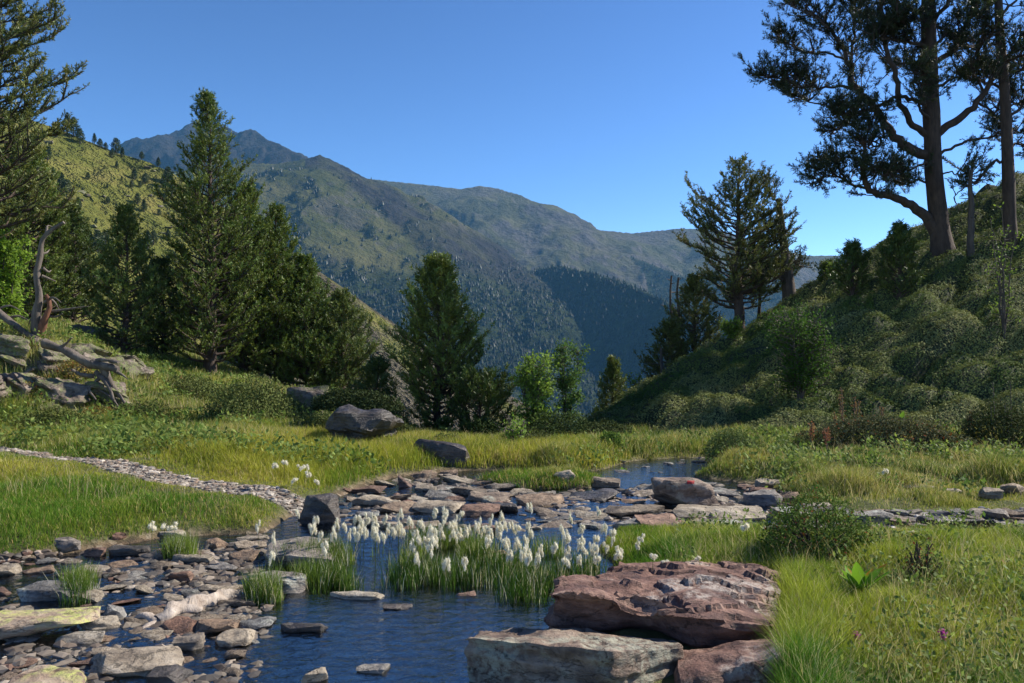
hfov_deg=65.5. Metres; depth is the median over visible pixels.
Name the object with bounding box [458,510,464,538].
cotton grass
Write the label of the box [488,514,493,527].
cotton grass
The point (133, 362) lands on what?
outcrop rock
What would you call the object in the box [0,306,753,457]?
slope grass
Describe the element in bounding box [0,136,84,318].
pine tree
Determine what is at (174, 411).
shrub
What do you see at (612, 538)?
cotton grass
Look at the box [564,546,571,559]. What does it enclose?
cotton grass
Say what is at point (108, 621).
slab
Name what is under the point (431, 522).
stone
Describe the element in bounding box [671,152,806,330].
pine tree
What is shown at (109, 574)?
stone
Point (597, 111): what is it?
sky
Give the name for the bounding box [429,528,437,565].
cotton grass
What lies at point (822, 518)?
shrub
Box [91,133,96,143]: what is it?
hillside pine
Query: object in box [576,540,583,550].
cotton grass
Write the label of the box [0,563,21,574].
stone
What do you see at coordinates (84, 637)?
slab
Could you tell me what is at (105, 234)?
hillside pine
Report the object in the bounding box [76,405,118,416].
shrub
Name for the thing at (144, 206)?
hillside pine
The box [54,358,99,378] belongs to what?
shrub
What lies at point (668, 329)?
pine tree
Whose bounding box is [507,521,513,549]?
cotton grass
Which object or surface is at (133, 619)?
stone
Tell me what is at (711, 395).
slope shrubs
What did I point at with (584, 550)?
cotton grass
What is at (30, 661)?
stone
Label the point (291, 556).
slab
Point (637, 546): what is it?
cotton grass
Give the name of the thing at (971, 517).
stone
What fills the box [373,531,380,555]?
cotton grass
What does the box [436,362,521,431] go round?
pine tree
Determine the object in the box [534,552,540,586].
cotton grass
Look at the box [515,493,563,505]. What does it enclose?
slab
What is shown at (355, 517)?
cotton grass
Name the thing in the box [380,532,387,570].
cotton grass
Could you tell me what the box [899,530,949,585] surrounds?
shrub
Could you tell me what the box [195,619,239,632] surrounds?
rock
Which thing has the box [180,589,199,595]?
stone
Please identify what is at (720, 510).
slab
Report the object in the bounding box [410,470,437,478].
stone
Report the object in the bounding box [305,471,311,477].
cotton grass
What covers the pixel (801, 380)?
leafy bush
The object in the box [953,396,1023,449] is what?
shrub
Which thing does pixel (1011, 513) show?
stone
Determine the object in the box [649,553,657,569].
cotton grass
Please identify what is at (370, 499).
slab
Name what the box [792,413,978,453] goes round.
shrub
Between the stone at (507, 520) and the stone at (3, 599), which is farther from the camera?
the stone at (507, 520)
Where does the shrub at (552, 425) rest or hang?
on the ground at (266, 527)
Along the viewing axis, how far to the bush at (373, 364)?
16.39 m
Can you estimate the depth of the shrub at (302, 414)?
13.84 m
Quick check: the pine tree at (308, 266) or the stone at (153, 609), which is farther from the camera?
the pine tree at (308, 266)
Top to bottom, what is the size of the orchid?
0.119 m
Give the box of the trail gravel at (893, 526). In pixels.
[844,506,1023,528]
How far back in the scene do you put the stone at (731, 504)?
7.62 m
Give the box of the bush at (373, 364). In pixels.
[348,353,404,414]
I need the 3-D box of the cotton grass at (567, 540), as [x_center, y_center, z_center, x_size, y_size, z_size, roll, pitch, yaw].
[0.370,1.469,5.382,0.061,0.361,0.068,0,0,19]
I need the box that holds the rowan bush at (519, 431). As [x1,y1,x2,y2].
[499,412,532,442]
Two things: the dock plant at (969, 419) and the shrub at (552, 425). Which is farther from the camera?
the shrub at (552, 425)
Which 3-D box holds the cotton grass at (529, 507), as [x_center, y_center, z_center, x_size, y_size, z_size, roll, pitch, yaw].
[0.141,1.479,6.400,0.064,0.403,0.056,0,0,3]
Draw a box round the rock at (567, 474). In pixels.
[553,470,574,482]
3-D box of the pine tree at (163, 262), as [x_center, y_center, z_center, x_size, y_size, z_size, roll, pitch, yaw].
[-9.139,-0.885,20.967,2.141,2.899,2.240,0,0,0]
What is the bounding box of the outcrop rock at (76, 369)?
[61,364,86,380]
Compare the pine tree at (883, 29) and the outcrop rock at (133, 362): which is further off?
the pine tree at (883, 29)
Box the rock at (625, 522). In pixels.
[613,518,641,527]
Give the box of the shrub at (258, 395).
[201,371,298,423]
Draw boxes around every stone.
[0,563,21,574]
[0,586,11,594]
[0,597,9,600]
[0,671,17,680]
[7,558,20,562]
[11,657,37,668]
[14,605,33,609]
[22,565,54,573]
[36,557,57,563]
[52,630,68,633]
[60,558,82,563]
[66,658,92,666]
[72,589,103,602]
[78,564,109,571]
[91,647,126,655]
[98,584,125,589]
[102,571,126,577]
[102,635,115,641]
[108,560,137,567]
[111,598,140,604]
[124,570,146,579]
[124,615,148,624]
[127,636,140,640]
[128,629,144,633]
[135,584,153,593]
[140,629,173,640]
[141,605,163,614]
[149,560,172,569]
[152,550,165,558]
[160,588,172,591]
[161,593,183,600]
[162,615,196,633]
[165,569,189,575]
[172,554,213,562]
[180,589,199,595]
[183,656,193,662]
[198,584,238,591]
[199,614,227,618]
[202,657,216,662]
[203,538,227,548]
[206,562,237,570]
[212,575,228,580]
[218,599,255,605]
[222,667,243,676]
[223,649,246,658]
[226,614,247,619]
[228,549,263,561]
[233,540,266,549]
[236,535,268,540]
[239,616,276,629]
[345,497,355,501]
[350,485,386,493]
[350,517,377,525]
[354,511,379,516]
[371,521,400,527]
[374,480,395,485]
[389,494,410,499]
[407,495,427,500]
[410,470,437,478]
[412,481,428,484]
[414,485,436,490]
[417,520,439,529]
[426,489,456,496]
[436,485,455,489]
[440,469,457,474]
[442,476,473,483]
[445,496,465,499]
[450,487,486,494]
[470,523,496,531]
[471,480,495,484]
[483,482,517,489]
[498,518,518,523]
[509,488,533,493]
[527,525,541,529]
[534,506,559,517]
[539,519,572,527]
[557,516,568,519]
[574,510,615,519]
[577,522,602,528]
[614,469,629,471]
[621,499,645,503]
[632,489,653,496]
[635,484,651,489]
[705,482,716,486]
[712,502,743,505]
[713,487,740,495]
[715,496,728,502]
[737,484,754,487]
[748,487,776,492]
[754,478,780,487]
[779,492,799,501]
[800,502,830,515]
[889,509,908,516]
[893,515,915,522]
[910,509,922,513]
[925,510,952,515]
[950,508,966,513]
[954,515,984,519]
[968,508,985,515]
[1001,508,1023,518]
[1010,517,1023,519]
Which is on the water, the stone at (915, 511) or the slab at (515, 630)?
the slab at (515, 630)
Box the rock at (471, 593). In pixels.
[457,590,475,595]
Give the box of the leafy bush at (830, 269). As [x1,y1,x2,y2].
[823,257,843,275]
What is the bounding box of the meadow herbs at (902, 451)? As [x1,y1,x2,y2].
[549,414,1023,497]
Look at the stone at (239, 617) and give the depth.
4.60 m
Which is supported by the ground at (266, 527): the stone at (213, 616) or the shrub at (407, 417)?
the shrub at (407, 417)
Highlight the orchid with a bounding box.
[937,628,947,641]
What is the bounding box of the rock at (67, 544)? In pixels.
[54,537,80,550]
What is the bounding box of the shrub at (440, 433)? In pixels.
[431,432,462,440]
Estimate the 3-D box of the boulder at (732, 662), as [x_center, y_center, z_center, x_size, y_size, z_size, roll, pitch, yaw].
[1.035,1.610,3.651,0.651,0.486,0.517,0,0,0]
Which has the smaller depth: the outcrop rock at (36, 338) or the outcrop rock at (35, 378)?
the outcrop rock at (35, 378)
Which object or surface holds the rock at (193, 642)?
on the ground at (266, 527)
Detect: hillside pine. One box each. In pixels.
[43,144,52,159]
[55,172,64,189]
[59,179,71,196]
[62,112,69,125]
[65,117,79,136]
[73,127,85,143]
[90,229,105,251]
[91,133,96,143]
[96,138,102,146]
[101,229,110,245]
[109,138,120,153]
[109,149,114,157]
[120,147,124,156]
[131,167,137,179]
[133,192,141,203]
[139,151,144,159]
[140,199,147,211]
[141,173,147,183]
[143,229,152,248]
[150,230,158,244]
[156,157,160,166]
[159,175,166,185]
[163,166,173,180]
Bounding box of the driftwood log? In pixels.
[134,589,241,627]
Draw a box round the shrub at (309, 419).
[290,413,330,426]
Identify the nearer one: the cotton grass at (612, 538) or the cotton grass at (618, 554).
the cotton grass at (618, 554)
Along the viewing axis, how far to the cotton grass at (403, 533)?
5.64 m
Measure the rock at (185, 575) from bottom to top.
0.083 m
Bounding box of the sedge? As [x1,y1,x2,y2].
[39,517,638,606]
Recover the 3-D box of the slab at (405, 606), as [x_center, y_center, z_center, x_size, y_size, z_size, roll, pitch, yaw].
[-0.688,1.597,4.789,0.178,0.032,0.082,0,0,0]
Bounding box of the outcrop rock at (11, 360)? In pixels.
[0,354,30,367]
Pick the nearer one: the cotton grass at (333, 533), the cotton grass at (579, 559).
the cotton grass at (579, 559)
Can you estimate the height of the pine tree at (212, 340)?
7.403 m
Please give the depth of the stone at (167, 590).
5.10 m
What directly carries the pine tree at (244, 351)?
on the ground at (266, 527)
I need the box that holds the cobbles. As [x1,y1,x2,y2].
[0,474,802,682]
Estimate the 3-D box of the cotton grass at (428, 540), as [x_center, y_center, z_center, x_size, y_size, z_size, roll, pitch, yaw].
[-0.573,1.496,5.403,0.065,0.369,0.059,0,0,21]
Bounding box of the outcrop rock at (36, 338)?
[31,336,41,346]
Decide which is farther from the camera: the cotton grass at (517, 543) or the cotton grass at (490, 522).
the cotton grass at (490, 522)
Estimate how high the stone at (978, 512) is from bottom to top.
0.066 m
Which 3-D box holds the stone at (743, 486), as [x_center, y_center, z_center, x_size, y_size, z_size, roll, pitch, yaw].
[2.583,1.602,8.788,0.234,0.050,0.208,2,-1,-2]
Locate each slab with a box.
[55,631,104,643]
[79,615,120,629]
[90,646,183,676]
[108,545,150,555]
[159,529,186,536]
[215,628,255,646]
[265,536,334,566]
[281,622,327,632]
[330,591,384,599]
[351,494,399,505]
[356,663,389,673]
[379,501,418,512]
[383,603,412,609]
[412,499,465,512]
[460,503,499,515]
[466,491,509,501]
[501,627,540,632]
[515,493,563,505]
[570,488,618,500]
[591,476,619,486]
[604,504,664,515]
[633,513,677,525]
[673,504,711,517]
[690,519,742,525]
[705,506,765,520]
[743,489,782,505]
[904,484,933,488]
[916,516,999,527]
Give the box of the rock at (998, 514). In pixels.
[982,508,1009,519]
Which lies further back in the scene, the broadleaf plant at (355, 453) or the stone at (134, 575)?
the broadleaf plant at (355, 453)
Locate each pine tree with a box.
[0,0,89,237]
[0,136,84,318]
[30,202,109,324]
[80,201,170,354]
[121,255,200,354]
[142,86,269,374]
[193,180,291,373]
[228,200,328,381]
[265,252,352,386]
[297,287,384,393]
[376,250,495,430]
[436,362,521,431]
[590,354,626,415]
[633,317,691,380]
[659,270,725,358]
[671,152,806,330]
[725,232,801,317]
[732,0,1023,257]
[744,166,816,301]
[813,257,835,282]
[826,237,874,299]
[872,219,925,301]
[944,0,1023,250]
[983,202,1023,338]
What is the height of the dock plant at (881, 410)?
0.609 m
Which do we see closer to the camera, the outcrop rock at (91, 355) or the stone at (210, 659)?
the stone at (210, 659)
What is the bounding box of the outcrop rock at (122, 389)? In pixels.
[84,381,130,403]
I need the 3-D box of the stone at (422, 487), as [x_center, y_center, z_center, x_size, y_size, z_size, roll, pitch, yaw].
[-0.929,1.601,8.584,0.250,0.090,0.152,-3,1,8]
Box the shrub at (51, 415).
[8,405,105,430]
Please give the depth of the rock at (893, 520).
6.25 m
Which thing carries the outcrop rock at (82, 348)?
on the ground at (266, 527)
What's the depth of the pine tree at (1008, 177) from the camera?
18.52 m
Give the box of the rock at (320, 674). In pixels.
[301,667,327,682]
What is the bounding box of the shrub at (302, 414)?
[294,411,314,420]
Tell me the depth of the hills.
1558.88 m
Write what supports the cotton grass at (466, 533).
in the water
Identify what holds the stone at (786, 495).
on the ground at (266, 527)
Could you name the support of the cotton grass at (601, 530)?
on the ground at (266, 527)
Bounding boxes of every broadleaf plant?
[346,448,360,465]
[839,562,890,593]
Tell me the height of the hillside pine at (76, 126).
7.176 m
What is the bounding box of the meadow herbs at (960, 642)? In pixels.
[672,506,1023,682]
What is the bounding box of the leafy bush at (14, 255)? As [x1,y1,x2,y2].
[0,226,36,318]
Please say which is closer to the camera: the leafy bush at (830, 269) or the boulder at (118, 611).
the boulder at (118, 611)
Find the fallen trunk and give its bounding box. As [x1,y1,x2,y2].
[0,305,33,340]
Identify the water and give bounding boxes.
[0,458,815,682]
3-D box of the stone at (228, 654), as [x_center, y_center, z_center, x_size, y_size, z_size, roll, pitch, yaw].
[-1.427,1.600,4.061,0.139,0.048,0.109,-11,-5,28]
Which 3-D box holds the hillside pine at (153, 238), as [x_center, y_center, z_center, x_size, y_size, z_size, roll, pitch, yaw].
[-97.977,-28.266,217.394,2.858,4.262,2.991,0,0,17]
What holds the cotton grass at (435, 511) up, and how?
in the water
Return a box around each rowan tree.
[508,349,563,428]
[548,338,594,428]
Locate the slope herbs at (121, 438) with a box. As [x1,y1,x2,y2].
[0,313,485,471]
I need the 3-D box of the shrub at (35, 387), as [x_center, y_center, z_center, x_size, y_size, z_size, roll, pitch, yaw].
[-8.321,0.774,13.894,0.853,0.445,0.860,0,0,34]
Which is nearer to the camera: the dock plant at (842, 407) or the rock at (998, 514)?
the rock at (998, 514)
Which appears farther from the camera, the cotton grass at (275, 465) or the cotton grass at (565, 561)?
the cotton grass at (275, 465)
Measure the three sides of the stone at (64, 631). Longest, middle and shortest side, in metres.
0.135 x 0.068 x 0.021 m
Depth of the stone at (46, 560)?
5.76 m
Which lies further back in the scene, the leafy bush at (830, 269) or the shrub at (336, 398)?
the leafy bush at (830, 269)
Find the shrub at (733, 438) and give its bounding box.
[702,427,759,462]
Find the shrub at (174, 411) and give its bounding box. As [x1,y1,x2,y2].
[146,405,196,421]
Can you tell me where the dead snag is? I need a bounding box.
[28,221,87,336]
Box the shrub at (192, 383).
[157,373,221,400]
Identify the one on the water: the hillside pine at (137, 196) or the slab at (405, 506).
the slab at (405, 506)
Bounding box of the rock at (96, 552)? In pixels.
[83,547,105,556]
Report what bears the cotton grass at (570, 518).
on the ground at (266, 527)
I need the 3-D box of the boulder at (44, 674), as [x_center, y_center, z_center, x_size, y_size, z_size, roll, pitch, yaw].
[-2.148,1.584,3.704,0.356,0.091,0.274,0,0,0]
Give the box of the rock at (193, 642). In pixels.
[172,632,204,650]
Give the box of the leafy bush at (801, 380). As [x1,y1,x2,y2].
[761,298,846,400]
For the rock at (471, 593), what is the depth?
5.03 m
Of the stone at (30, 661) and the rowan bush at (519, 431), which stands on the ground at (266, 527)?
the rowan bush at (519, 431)
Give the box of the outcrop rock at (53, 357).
[32,347,73,371]
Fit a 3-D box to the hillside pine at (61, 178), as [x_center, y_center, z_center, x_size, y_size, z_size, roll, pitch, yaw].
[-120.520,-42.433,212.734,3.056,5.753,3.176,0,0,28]
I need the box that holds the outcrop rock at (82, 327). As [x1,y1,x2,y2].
[71,324,114,340]
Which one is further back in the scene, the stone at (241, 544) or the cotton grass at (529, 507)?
the cotton grass at (529, 507)
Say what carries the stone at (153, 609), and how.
on the ground at (266, 527)
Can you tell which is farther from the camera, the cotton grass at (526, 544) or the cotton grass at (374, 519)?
the cotton grass at (374, 519)
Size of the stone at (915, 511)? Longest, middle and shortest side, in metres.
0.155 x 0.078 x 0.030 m
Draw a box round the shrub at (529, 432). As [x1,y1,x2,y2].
[496,426,554,439]
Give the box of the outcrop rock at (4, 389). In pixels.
[0,375,14,403]
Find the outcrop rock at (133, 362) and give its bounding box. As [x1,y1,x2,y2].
[123,359,138,380]
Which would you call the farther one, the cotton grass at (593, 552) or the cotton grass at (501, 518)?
the cotton grass at (501, 518)
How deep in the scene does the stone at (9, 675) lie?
3.78 m
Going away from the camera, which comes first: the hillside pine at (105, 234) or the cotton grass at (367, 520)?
the cotton grass at (367, 520)
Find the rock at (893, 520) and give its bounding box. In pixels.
[889,517,911,525]
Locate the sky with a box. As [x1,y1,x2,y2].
[0,0,1023,255]
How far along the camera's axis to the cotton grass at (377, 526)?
5.74 m
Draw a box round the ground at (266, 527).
[0,173,1023,682]
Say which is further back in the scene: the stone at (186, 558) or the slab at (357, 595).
the stone at (186, 558)
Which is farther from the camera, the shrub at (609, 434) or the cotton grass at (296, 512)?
the shrub at (609, 434)
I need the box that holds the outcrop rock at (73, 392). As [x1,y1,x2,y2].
[31,377,91,411]
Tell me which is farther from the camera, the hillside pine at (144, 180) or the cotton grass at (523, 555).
the hillside pine at (144, 180)
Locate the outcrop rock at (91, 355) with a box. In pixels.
[83,352,110,372]
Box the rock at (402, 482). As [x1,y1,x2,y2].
[398,474,411,486]
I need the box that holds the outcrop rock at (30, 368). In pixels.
[19,366,37,372]
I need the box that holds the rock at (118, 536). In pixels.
[112,532,126,539]
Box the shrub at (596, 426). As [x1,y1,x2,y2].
[572,418,634,435]
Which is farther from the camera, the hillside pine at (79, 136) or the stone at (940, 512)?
the hillside pine at (79, 136)
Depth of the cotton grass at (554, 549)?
5.14 m
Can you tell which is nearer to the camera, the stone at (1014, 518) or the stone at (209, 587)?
the stone at (209, 587)
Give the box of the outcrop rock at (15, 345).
[0,335,29,359]
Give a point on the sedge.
(263, 588)
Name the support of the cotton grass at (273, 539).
in the water
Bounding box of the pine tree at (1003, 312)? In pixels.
[983,202,1023,338]
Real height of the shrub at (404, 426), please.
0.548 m
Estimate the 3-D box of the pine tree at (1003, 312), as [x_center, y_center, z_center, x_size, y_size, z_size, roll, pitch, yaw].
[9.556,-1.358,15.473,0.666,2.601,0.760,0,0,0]
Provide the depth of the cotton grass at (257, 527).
5.73 m
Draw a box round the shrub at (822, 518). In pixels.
[754,481,883,565]
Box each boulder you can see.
[0,606,100,639]
[8,665,86,682]
[17,580,99,601]
[103,604,126,618]
[260,570,307,593]
[287,385,328,414]
[298,493,340,523]
[325,404,403,441]
[414,439,470,465]
[464,628,683,682]
[544,560,780,647]
[651,477,718,505]
[674,639,787,682]
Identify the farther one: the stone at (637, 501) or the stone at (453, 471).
the stone at (453, 471)
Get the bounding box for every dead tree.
[650,347,669,372]
[660,276,676,359]
[676,277,681,347]
[959,169,980,258]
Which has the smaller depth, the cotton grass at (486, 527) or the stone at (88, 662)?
the stone at (88, 662)
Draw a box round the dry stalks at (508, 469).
[0,399,1022,511]
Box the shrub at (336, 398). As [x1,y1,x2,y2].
[307,387,406,412]
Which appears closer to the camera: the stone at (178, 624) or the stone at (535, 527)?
the stone at (178, 624)
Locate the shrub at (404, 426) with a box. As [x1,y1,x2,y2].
[394,415,416,434]
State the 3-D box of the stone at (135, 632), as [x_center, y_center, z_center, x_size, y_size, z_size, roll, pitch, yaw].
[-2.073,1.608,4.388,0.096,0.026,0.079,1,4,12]
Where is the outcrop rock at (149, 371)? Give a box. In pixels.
[134,364,154,379]
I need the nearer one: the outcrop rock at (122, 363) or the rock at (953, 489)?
the rock at (953, 489)
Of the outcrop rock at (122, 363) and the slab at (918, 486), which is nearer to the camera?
the slab at (918, 486)
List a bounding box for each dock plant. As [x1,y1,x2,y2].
[808,421,830,448]
[831,387,860,439]
[879,406,885,432]
[965,410,973,438]
[987,380,1014,447]
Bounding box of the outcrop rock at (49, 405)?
[35,398,64,413]
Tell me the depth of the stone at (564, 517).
7.18 m
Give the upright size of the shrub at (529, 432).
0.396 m
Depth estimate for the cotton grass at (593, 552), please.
5.09 m
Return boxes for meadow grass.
[0,395,634,562]
[526,409,1023,534]
[600,506,1023,682]
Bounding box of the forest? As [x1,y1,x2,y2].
[200,164,816,418]
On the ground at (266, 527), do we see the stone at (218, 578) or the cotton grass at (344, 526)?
the stone at (218, 578)
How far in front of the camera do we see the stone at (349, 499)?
7.99 m
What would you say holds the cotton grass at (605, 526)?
on the ground at (266, 527)
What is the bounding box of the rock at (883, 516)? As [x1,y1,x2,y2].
[838,510,893,526]
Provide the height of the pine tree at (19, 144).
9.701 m
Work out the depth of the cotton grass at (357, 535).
5.49 m
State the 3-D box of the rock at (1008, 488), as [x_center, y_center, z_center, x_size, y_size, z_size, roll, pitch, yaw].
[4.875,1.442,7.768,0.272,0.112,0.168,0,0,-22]
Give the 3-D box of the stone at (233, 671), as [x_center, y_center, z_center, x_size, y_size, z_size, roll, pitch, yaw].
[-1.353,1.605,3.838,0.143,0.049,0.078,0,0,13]
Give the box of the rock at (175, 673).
[146,664,193,682]
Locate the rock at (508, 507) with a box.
[492,502,517,511]
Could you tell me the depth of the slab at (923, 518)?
6.09 m
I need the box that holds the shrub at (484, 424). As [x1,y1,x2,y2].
[457,415,503,436]
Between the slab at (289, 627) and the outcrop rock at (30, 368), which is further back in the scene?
the outcrop rock at (30, 368)
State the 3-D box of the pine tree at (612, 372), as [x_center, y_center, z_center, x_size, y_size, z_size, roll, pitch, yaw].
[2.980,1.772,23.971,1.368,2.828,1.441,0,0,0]
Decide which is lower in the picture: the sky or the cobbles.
the cobbles
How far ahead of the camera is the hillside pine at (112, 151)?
253.36 m
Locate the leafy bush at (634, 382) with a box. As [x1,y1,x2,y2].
[624,372,643,390]
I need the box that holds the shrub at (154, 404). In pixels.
[118,399,171,417]
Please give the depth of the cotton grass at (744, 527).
5.31 m
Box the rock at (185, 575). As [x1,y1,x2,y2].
[167,571,193,580]
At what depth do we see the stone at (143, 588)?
5.09 m
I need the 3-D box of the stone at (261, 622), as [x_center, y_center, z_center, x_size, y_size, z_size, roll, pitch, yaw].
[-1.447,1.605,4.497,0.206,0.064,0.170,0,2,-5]
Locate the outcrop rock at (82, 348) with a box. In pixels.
[66,343,112,356]
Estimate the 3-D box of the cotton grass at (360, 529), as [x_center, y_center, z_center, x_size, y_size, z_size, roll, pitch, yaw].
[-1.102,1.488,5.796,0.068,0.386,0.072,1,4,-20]
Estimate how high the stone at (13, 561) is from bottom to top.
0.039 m
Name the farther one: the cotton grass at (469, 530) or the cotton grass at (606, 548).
the cotton grass at (469, 530)
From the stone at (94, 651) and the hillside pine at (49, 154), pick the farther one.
the hillside pine at (49, 154)
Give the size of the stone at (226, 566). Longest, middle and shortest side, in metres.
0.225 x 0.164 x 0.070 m
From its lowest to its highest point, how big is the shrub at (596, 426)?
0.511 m
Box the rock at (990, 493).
[978,487,1003,499]
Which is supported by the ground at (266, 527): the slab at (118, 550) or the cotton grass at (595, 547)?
the cotton grass at (595, 547)
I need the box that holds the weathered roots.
[40,337,127,406]
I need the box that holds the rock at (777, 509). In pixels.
[771,506,810,518]
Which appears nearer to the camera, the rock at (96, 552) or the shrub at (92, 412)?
the rock at (96, 552)
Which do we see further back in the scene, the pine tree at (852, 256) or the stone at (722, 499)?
the pine tree at (852, 256)
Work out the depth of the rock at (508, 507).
7.49 m
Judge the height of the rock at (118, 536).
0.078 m
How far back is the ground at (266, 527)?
14.62 m
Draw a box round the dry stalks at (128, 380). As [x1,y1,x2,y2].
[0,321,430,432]
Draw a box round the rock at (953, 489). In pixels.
[946,488,961,491]
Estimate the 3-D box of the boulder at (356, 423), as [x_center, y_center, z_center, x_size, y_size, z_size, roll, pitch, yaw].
[-2.070,1.273,11.107,1.092,0.816,0.884,0,0,0]
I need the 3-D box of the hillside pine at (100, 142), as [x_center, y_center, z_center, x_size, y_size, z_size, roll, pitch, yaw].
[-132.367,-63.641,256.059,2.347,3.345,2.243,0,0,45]
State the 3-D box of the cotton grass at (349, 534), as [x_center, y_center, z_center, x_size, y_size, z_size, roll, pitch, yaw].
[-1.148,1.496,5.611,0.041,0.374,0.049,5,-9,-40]
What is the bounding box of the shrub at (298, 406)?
[262,392,311,415]
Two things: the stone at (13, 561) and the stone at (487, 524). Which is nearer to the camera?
the stone at (13, 561)
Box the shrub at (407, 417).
[387,403,415,425]
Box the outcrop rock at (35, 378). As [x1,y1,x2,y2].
[32,376,45,380]
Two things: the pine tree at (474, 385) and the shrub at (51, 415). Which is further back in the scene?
the pine tree at (474, 385)
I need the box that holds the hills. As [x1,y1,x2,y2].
[0,107,844,431]
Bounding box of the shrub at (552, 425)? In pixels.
[520,410,589,435]
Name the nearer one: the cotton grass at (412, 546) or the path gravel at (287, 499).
the cotton grass at (412, 546)
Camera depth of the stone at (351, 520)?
6.95 m
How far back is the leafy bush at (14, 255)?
16.42 m
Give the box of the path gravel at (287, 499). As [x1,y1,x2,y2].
[0,446,304,515]
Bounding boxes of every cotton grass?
[148,520,156,530]
[160,522,170,538]
[170,521,177,540]
[255,519,260,535]
[268,550,275,581]
[271,463,278,483]
[271,531,275,569]
[281,459,288,471]
[291,478,297,499]
[295,508,299,536]
[297,464,303,489]
[302,464,308,483]
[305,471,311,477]
[308,522,317,539]
[309,523,314,539]
[312,516,319,524]
[318,530,323,543]
[320,540,333,585]
[330,526,336,548]
[333,518,339,541]
[341,523,347,542]
[347,528,351,565]
[352,527,360,566]
[353,515,359,527]
[357,520,363,548]
[363,525,368,555]
[364,512,370,525]
[369,512,377,543]
[370,527,376,564]
[371,521,380,561]
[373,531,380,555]
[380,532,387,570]
[382,515,387,553]
[386,523,394,562]
[386,527,389,538]
[389,527,396,564]
[395,524,400,550]
[396,508,403,520]
[400,527,405,537]
[406,516,413,549]
[409,538,416,562]
[411,529,419,550]
[414,552,419,602]
[416,536,422,572]
[418,518,424,545]
[423,535,429,565]
[426,543,433,583]
[427,525,432,557]
[428,536,436,559]
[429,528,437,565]
[431,507,438,529]
[433,536,438,561]
[438,520,444,551]
[438,530,445,548]
[441,512,447,550]
[441,557,450,608]
[442,505,448,530]
[448,520,454,546]
[449,530,455,547]
[453,530,457,556]
[456,527,463,555]
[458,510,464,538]
[461,556,468,571]
[463,526,470,560]
[467,525,471,537]
[474,522,480,546]
[480,525,484,557]
[484,525,492,560]
[484,537,491,557]
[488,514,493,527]
[495,523,503,562]
[498,511,504,543]
[501,538,508,571]
[503,520,507,530]
[506,549,513,584]
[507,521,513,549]
[512,537,521,566]
[514,524,520,534]
[519,546,528,598]
[523,534,528,543]
[523,543,532,575]
[524,553,531,603]
[525,521,530,551]
[526,502,532,520]
[527,528,533,560]
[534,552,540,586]
[537,544,544,583]
[550,542,558,573]
[557,524,564,560]
[561,556,570,575]
[563,533,570,575]
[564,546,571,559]
[568,512,572,544]
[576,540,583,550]
[576,554,581,564]
[577,524,584,534]
[577,536,585,574]
[582,546,588,555]
[590,544,595,575]
[592,534,599,573]
[593,542,598,567]
[593,555,600,572]
[600,525,604,554]
[602,541,609,573]
[603,523,607,557]
[608,527,615,556]
[610,536,615,566]
[613,548,622,560]
[635,541,640,561]
[637,533,644,548]
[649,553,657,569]
[740,523,749,545]
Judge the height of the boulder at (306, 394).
0.863 m
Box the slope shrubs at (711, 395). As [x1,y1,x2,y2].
[556,170,1023,434]
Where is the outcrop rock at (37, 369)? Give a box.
[30,363,55,374]
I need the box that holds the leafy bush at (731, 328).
[719,314,745,339]
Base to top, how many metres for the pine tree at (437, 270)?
3.737 m
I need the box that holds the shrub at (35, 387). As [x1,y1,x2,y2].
[12,373,51,397]
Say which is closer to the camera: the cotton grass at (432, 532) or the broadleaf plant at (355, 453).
the cotton grass at (432, 532)
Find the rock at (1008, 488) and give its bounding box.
[1000,483,1023,494]
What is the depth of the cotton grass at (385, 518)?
6.02 m
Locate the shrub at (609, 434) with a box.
[600,430,625,449]
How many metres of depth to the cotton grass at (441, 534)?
5.57 m
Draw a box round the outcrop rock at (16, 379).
[0,372,39,401]
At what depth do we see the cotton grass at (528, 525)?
5.68 m
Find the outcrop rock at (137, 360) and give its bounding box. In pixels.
[114,354,145,366]
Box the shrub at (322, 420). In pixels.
[310,410,331,428]
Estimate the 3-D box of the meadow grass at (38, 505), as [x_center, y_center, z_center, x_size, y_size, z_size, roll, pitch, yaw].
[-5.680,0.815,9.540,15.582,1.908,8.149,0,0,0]
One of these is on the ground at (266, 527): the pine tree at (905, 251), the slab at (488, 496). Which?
the pine tree at (905, 251)
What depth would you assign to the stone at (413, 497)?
8.07 m
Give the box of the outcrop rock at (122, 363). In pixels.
[104,356,137,372]

